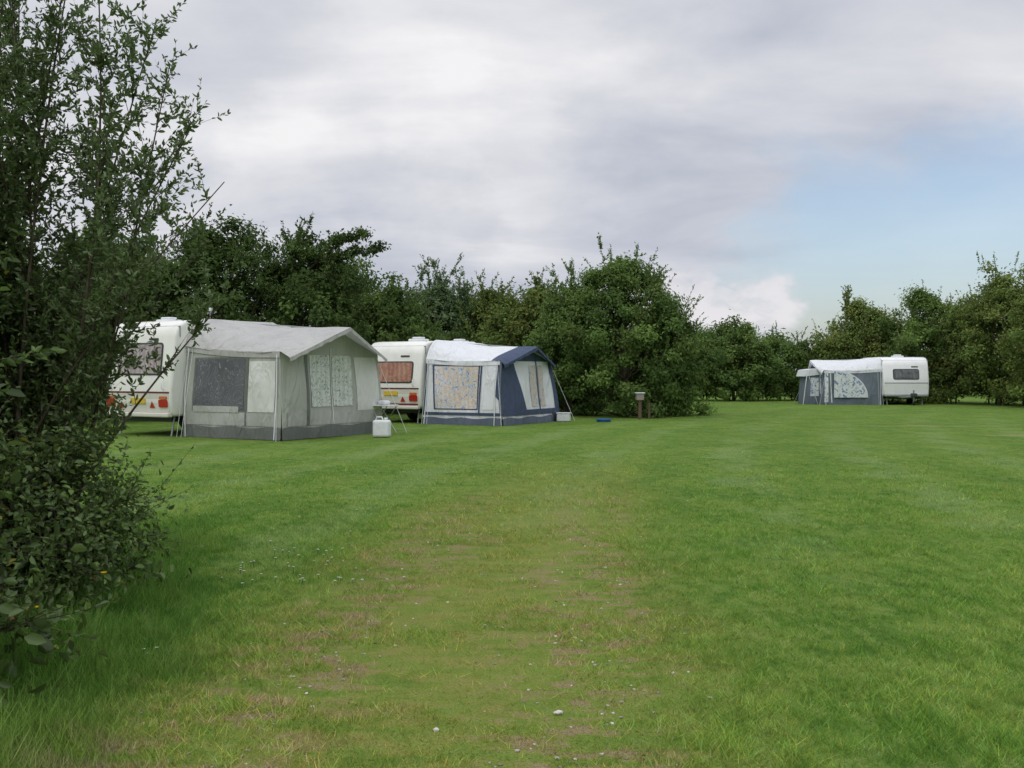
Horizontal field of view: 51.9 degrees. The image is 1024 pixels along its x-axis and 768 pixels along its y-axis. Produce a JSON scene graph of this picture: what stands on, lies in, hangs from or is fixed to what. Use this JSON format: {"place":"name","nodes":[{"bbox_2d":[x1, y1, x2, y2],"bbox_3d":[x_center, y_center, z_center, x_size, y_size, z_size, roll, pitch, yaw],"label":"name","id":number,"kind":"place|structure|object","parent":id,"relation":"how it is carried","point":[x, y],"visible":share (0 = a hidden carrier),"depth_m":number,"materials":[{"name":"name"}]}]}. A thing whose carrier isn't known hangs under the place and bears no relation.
{"place":"outdoors","nodes":[
{"label":"outdoors","id":0,"kind":"place"},
{"bbox_2d":[0,0,1023,369],"label":"sky","id":1,"kind":"structure","parent":0,"point":[778,156],"materials":[{"name":"white"}]},
{"bbox_2d":[0,376,1023,767],"bbox_3d":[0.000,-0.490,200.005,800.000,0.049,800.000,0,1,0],"label":"ground","id":2,"kind":"structure","parent":0,"point":[757,428],"depth_m":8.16,"materials":[{"name":"green plant"}]},
{"bbox_2d":[0,46,80,599],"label":"hazel bush","id":3,"kind":"object","parent":2,"relation":"on","point":[11,259],"visible":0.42,"depth_m":6.66,"materials":[{"name":"green plant"}]},
{"bbox_2d":[0,286,120,717],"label":"hazel bush","id":4,"kind":"object","parent":2,"relation":"on","point":[41,636],"visible":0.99,"depth_m":4.97,"materials":[{"name":"green plant"}]},
{"bbox_2d":[0,195,126,604],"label":"hazel bush","id":5,"kind":"object","parent":2,"relation":"on","point":[7,305],"visible":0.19,"depth_m":7.09,"materials":[{"name":"green plant"}]},
{"bbox_2d":[0,370,128,645],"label":"hawthorn bush","id":6,"kind":"object","parent":2,"relation":"on","point":[12,551],"visible":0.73,"depth_m":6.01,"materials":[{"name":"green plant"}]},
{"bbox_2d":[35,571,106,630],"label":"dandelions","id":7,"kind":"object","parent":2,"relation":"on","point":[102,594],"visible":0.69,"depth_m":6.11,"materials":[{"name":"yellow plant"}]},
{"bbox_2d":[0,386,209,616],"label":"willow bush","id":8,"kind":"object","parent":2,"relation":"on","point":[97,524],"visible":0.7,"depth_m":6.76,"materials":[{"name":"green plant"}]},
{"bbox_2d":[16,222,213,419],"bbox_3d":[-13.231,-2.071,33.951,7.089,6.623,6.184,0,1,0],"label":"hawthorn tree","id":9,"kind":"object","parent":2,"relation":"on","point":[161,306],"visible":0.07,"depth_m":32.85,"materials":[{"name":"green plant"}]},
{"bbox_2d":[0,0,246,543],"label":"willow sapling","id":10,"kind":"object","parent":2,"relation":"on","point":[79,325],"visible":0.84,"depth_m":7.17,"materials":[{"name":"green plant"}]},
{"bbox_2d":[0,508,274,767],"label":"long grass","id":11,"kind":"structure","parent":2,"relation":"on","point":[137,622],"depth_m":5.34,"materials":[{"name":"green plant"}]},
{"bbox_2d":[106,317,285,435],"bbox_3d":[-7.837,-0.236,27.465,2.340,2.935,4.972,0,1,30],"label":"caravan","id":12,"kind":"object","parent":2,"relation":"on","point":[162,401],"visible":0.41,"depth_m":25.18,"materials":[{"name":"white plastic"}]},
{"bbox_2d":[118,344,161,373],"bbox_3d":[-8.979,-0.603,25.433,1.450,0.700,0.126,0,1,30],"label":"window","id":13,"kind":"structure","parent":12,"relation":"in","point":[149,348],"depth_m":25.33,"materials":[{"name":"grey glass"}]},
{"bbox_2d":[118,343,163,374],"bbox_3d":[-8.975,-0.603,25.440,1.530,0.780,0.119,0,1,30],"label":"window frame","id":14,"kind":"structure","parent":12,"relation":"in","point":[162,344],"depth_m":25.12,"materials":[{"name":"grey plastic"}]},
{"bbox_2d":[125,202,313,326],"bbox_3d":[-9.670,-2.340,34.252,6.736,7.155,6.369,0,1,0],"label":"hawthorn tree","id":15,"kind":"object","parent":2,"relation":"on","point":[220,252],"visible":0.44,"depth_m":33.61,"materials":[{"name":"green plant"}]},
{"bbox_2d":[176,318,406,440],"bbox_3d":[-5.371,-0.178,25.702,3.705,2.848,4.411,0,1,30],"label":"awning","id":16,"kind":"object","parent":2,"relation":"on","point":[245,380],"visible":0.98,"depth_m":24.69,"materials":[{"name":"grey fabric"}]},
{"bbox_2d":[193,359,244,409],"bbox_3d":[-6.844,0.006,24.577,1.590,1.180,0.102,0,1,30],"label":"mesh window","id":17,"kind":"structure","parent":16,"relation":"in","point":[218,382],"depth_m":24.60,"materials":[{"name":"grey fabric"}]},
{"bbox_2d":[247,361,275,412],"bbox_3d":[-5.693,0.062,23.917,0.795,1.160,0.112,0,1,30],"label":"door panel","id":18,"kind":"structure","parent":16,"relation":"in","point":[261,384],"depth_m":23.89,"materials":[{"name":"beige fabric"}]},
{"bbox_2d":[230,213,391,343],"bbox_3d":[-7.019,-2.234,35.537,6.003,6.919,6.250,0,1,0],"label":"hawthorn tree","id":19,"kind":"object","parent":2,"relation":"on","point":[318,293],"visible":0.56,"depth_m":34.63,"materials":[{"name":"green plant"}]},
{"bbox_2d":[21,224,701,410],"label":"hedge","id":20,"kind":"object","parent":2,"relation":"on","point":[361,266],"visible":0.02,"depth_m":41.45,"materials":[{"name":"green plant"}]},
{"bbox_2d":[373,416,390,436],"bbox_3d":[-3.080,1.009,24.911,0.400,0.486,0.260,0,1,12],"label":"water container","id":21,"kind":"object","parent":2,"relation":"on","point":[382,428],"visible":1,"depth_m":24.79,"materials":[{"name":"white plastic"}]},
{"bbox_2d":[373,400,398,432],"bbox_3d":[-3.250,0.830,26.610,0.600,0.828,0.500,0,1,30],"label":"camping table","id":22,"kind":"object","parent":2,"relation":"on","point":[386,403],"visible":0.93,"depth_m":26.52,"materials":[{"name":"white plastic"}]},
{"bbox_2d":[347,271,473,413],"bbox_3d":[-4.520,-1.504,39.573,6.045,5.379,4.882,0,1,-16],"label":"hazel tree","id":23,"kind":"object","parent":2,"relation":"on","point":[391,305],"visible":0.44,"depth_m":38.72,"materials":[{"name":"green plant"}]},
{"bbox_2d":[113,500,711,767],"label":"pebbles","id":24,"kind":"object","parent":2,"relation":"on","point":[557,712],"visible":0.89,"depth_m":5.34,"materials":[{"name":"stone"}]},
{"bbox_2d":[143,444,687,652],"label":"daisies","id":25,"kind":"object","parent":2,"relation":"on","point":[298,555],"visible":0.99,"depth_m":8.25,"materials":[{"name":"white plant"}]},
{"bbox_2d":[371,337,486,422],"bbox_3d":[-2.532,-0.150,33.953,2.090,2.635,4.872,0,1,28],"label":"caravan","id":26,"kind":"object","parent":2,"relation":"on","point":[403,367],"visible":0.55,"depth_m":31.80,"materials":[{"name":"white plastic"}]},
{"bbox_2d":[378,363,411,381],"bbox_3d":[-3.629,-0.358,31.928,1.420,0.580,0.137,0,1,28],"label":"window","id":27,"kind":"structure","parent":26,"relation":"in","point":[393,372],"depth_m":31.85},
{"bbox_2d":[378,361,413,382],"bbox_3d":[-3.626,-0.358,31.935,1.500,0.660,0.133,0,1,28],"label":"window frame","id":28,"kind":"structure","parent":26,"relation":"in","point":[378,361],"depth_m":31.80,"materials":[{"name":"grey plastic"}]},
{"bbox_2d":[392,252,482,342],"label":"willow tree","id":29,"kind":"object","parent":2,"relation":"on","point":[441,293],"visible":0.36,"depth_m":41.54,"materials":[{"name":"green plant"}]},
{"bbox_2d":[445,268,549,348],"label":"willow tree","id":30,"kind":"object","parent":2,"relation":"on","point":[488,308],"visible":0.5,"depth_m":40.84,"materials":[{"name":"green plant"}]},
{"bbox_2d":[421,340,574,425],"bbox_3d":[-0.414,-0.082,32.197,3.205,2.528,4.221,0,1,28],"label":"awning","id":31,"kind":"object","parent":2,"relation":"on","point":[470,383],"visible":1,"depth_m":31.13,"materials":[{"name":"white fabric"}]},
{"bbox_2d":[481,365,495,409],"bbox_3d":[-0.680,0.097,30.459,0.425,1.300,0.191,0,1,28],"label":"door panel","id":32,"kind":"structure","parent":31,"relation":"in","point":[489,371],"depth_m":30.45,"materials":[{"name":"white fabric"}]},
{"bbox_2d":[495,267,591,401],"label":"willow tree","id":33,"kind":"object","parent":2,"relation":"on","point":[531,302],"visible":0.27,"depth_m":40.36,"materials":[{"name":"green plant"}]},
{"bbox_2d":[552,412,556,420],"bbox_3d":[1.280,0.966,33.211,0.280,0.408,0.280,0,1,0],"label":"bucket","id":34,"kind":"object","parent":2,"relation":"on","point":[554,416],"visible":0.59,"depth_m":33.10,"materials":[{"name":"black plastic"}]},
{"bbox_2d":[86,318,1023,401],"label":"background trees","id":35,"kind":"object","parent":2,"relation":"on","point":[870,356],"depth_m":70.14,"materials":[{"name":"green plant"}]},
{"bbox_2d":[556,412,570,421],"bbox_3d":[1.620,1.032,33.012,0.420,0.280,0.300,0,1,15],"label":"storage box","id":36,"kind":"object","parent":2,"relation":"on","point":[564,416],"visible":1,"depth_m":32.89,"materials":[{"name":"white plastic"}]},
{"bbox_2d":[516,257,627,415],"bbox_3d":[2.158,-1.675,38.031,4.217,5.812,4.205,0,1,31],"label":"willow tree","id":37,"kind":"object","parent":2,"relation":"on","point":[541,340],"visible":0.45,"depth_m":37.12,"materials":[{"name":"green plant"}]},
{"bbox_2d":[542,232,708,418],"bbox_3d":[3.802,-2.050,37.441,6.306,6.629,6.400,0,1,0],"label":"willow tree","id":38,"kind":"object","parent":2,"relation":"on","point":[625,278],"visible":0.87,"depth_m":35.98,"materials":[{"name":"green plant"}]},
{"bbox_2d":[635,392,644,418],"bbox_3d":[4.202,0.716,34.599,0.300,0.880,0.240,0,1,-10],"label":"hookup post","id":39,"kind":"object","parent":2,"relation":"on","point":[639,396],"visible":1,"depth_m":34.56,"materials":[{"name":"brown wood"}]},
{"bbox_2d":[648,403,650,418],"bbox_3d":[4.550,0.893,34.911,0.090,0.520,0.090,0,1,0],"label":"wooden post","id":40,"kind":"object","parent":2,"relation":"on","point":[649,404],"visible":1,"depth_m":34.87,"materials":[{"name":"brown wood"}]},
{"bbox_2d":[627,284,729,416],"bbox_3d":[5.999,-1.187,38.269,3.831,4.834,3.782,0,1,0],"label":"hazel tree","id":41,"kind":"object","parent":2,"relation":"on","point":[705,358],"visible":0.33,"depth_m":37.50,"materials":[{"name":"green plant"}]},
{"bbox_2d":[689,332,713,399],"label":"hawthorn tree","id":42,"kind":"object","parent":2,"relation":"on","point":[708,374],"visible":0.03,"depth_m":57.50,"materials":[{"name":"green plant"}]},
{"bbox_2d":[604,316,857,400],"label":"hedge","id":43,"kind":"object","parent":2,"relation":"on","point":[797,355],"visible":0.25,"depth_m":57.67,"materials":[{"name":"green plant"}]},
{"bbox_2d":[698,309,779,401],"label":"hawthorn tree","id":44,"kind":"object","parent":2,"relation":"on","point":[758,351],"visible":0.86,"depth_m":56.63,"materials":[{"name":"green plant"}]},
{"bbox_2d":[796,368,819,404],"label":"annex tent","id":45,"kind":"object","parent":2,"relation":"on","point":[809,388],"visible":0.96,"depth_m":51.30,"materials":[{"name":"grey fabric"}]},
{"bbox_2d":[810,378,818,395],"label":"window","id":46,"kind":"structure","parent":45,"relation":"in","point":[815,381],"depth_m":51.28,"materials":[{"name":"white fabric"}]},
{"bbox_2d":[794,357,883,404],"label":"awning","id":47,"kind":"object","parent":2,"relation":"on","point":[852,382],"visible":0.74,"depth_m":50.51,"materials":[{"name":"grey fabric"}]},
{"bbox_2d":[824,373,827,401],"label":"door panel","id":48,"kind":"structure","parent":47,"relation":"in","point":[826,383],"depth_m":50.53,"materials":[{"name":"white fabric"}]},
{"bbox_2d":[834,371,866,397],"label":"fan window","id":49,"kind":"structure","parent":47,"relation":"in","point":[846,385],"depth_m":50.42,"materials":[{"name":"white fabric"}]},
{"bbox_2d":[822,285,920,359],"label":"hawthorn tree","id":50,"kind":"object","parent":2,"relation":"on","point":[862,307],"visible":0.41,"depth_m":56.12,"materials":[{"name":"green plant"}]},
{"bbox_2d":[862,355,928,404],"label":"caravan","id":51,"kind":"object","parent":2,"relation":"on","point":[906,378],"visible":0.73,"depth_m":50.20,"materials":[{"name":"white plastic"}]},
{"bbox_2d":[893,369,918,379],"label":"window frame","id":52,"kind":"structure","parent":51,"relation":"in","point":[893,369],"depth_m":50.21,"materials":[{"name":"grey plastic"}]},
{"bbox_2d":[894,370,918,378],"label":"window","id":53,"kind":"structure","parent":51,"relation":"in","point":[898,374],"depth_m":50.17,"materials":[{"name":"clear glass"}]},
{"bbox_2d":[802,252,1023,404],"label":"hedge","id":54,"kind":"object","parent":2,"relation":"on","point":[936,397],"visible":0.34,"depth_m":52.68,"materials":[{"name":"green plant"}]},
{"bbox_2d":[872,279,972,402],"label":"hawthorn tree","id":55,"kind":"object","parent":2,"relation":"on","point":[916,301],"visible":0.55,"depth_m":53.43,"materials":[{"name":"green plant"}]},
{"bbox_2d":[929,266,1023,404],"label":"hawthorn tree","id":56,"kind":"object","parent":2,"relation":"on","point":[976,347],"visible":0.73,"depth_m":49.80,"materials":[{"name":"green plant"}]},
{"bbox_2d":[993,270,1023,404],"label":"hazel tree","id":57,"kind":"object","parent":2,"relation":"on","point":[1016,390],"visible":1,"depth_m":46.12,"materials":[{"name":"green plant"}]},
{"bbox_2d":[596,419,611,421],"bbox_3d":[2.850,1.130,32.713,0.500,0.090,0.500,0,1,0],"label":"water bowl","id":58,"kind":"object","parent":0,"point":[603,420],"visible":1,"depth_m":32.52,"materials":[{"name":"blue plastic"}]}
]}

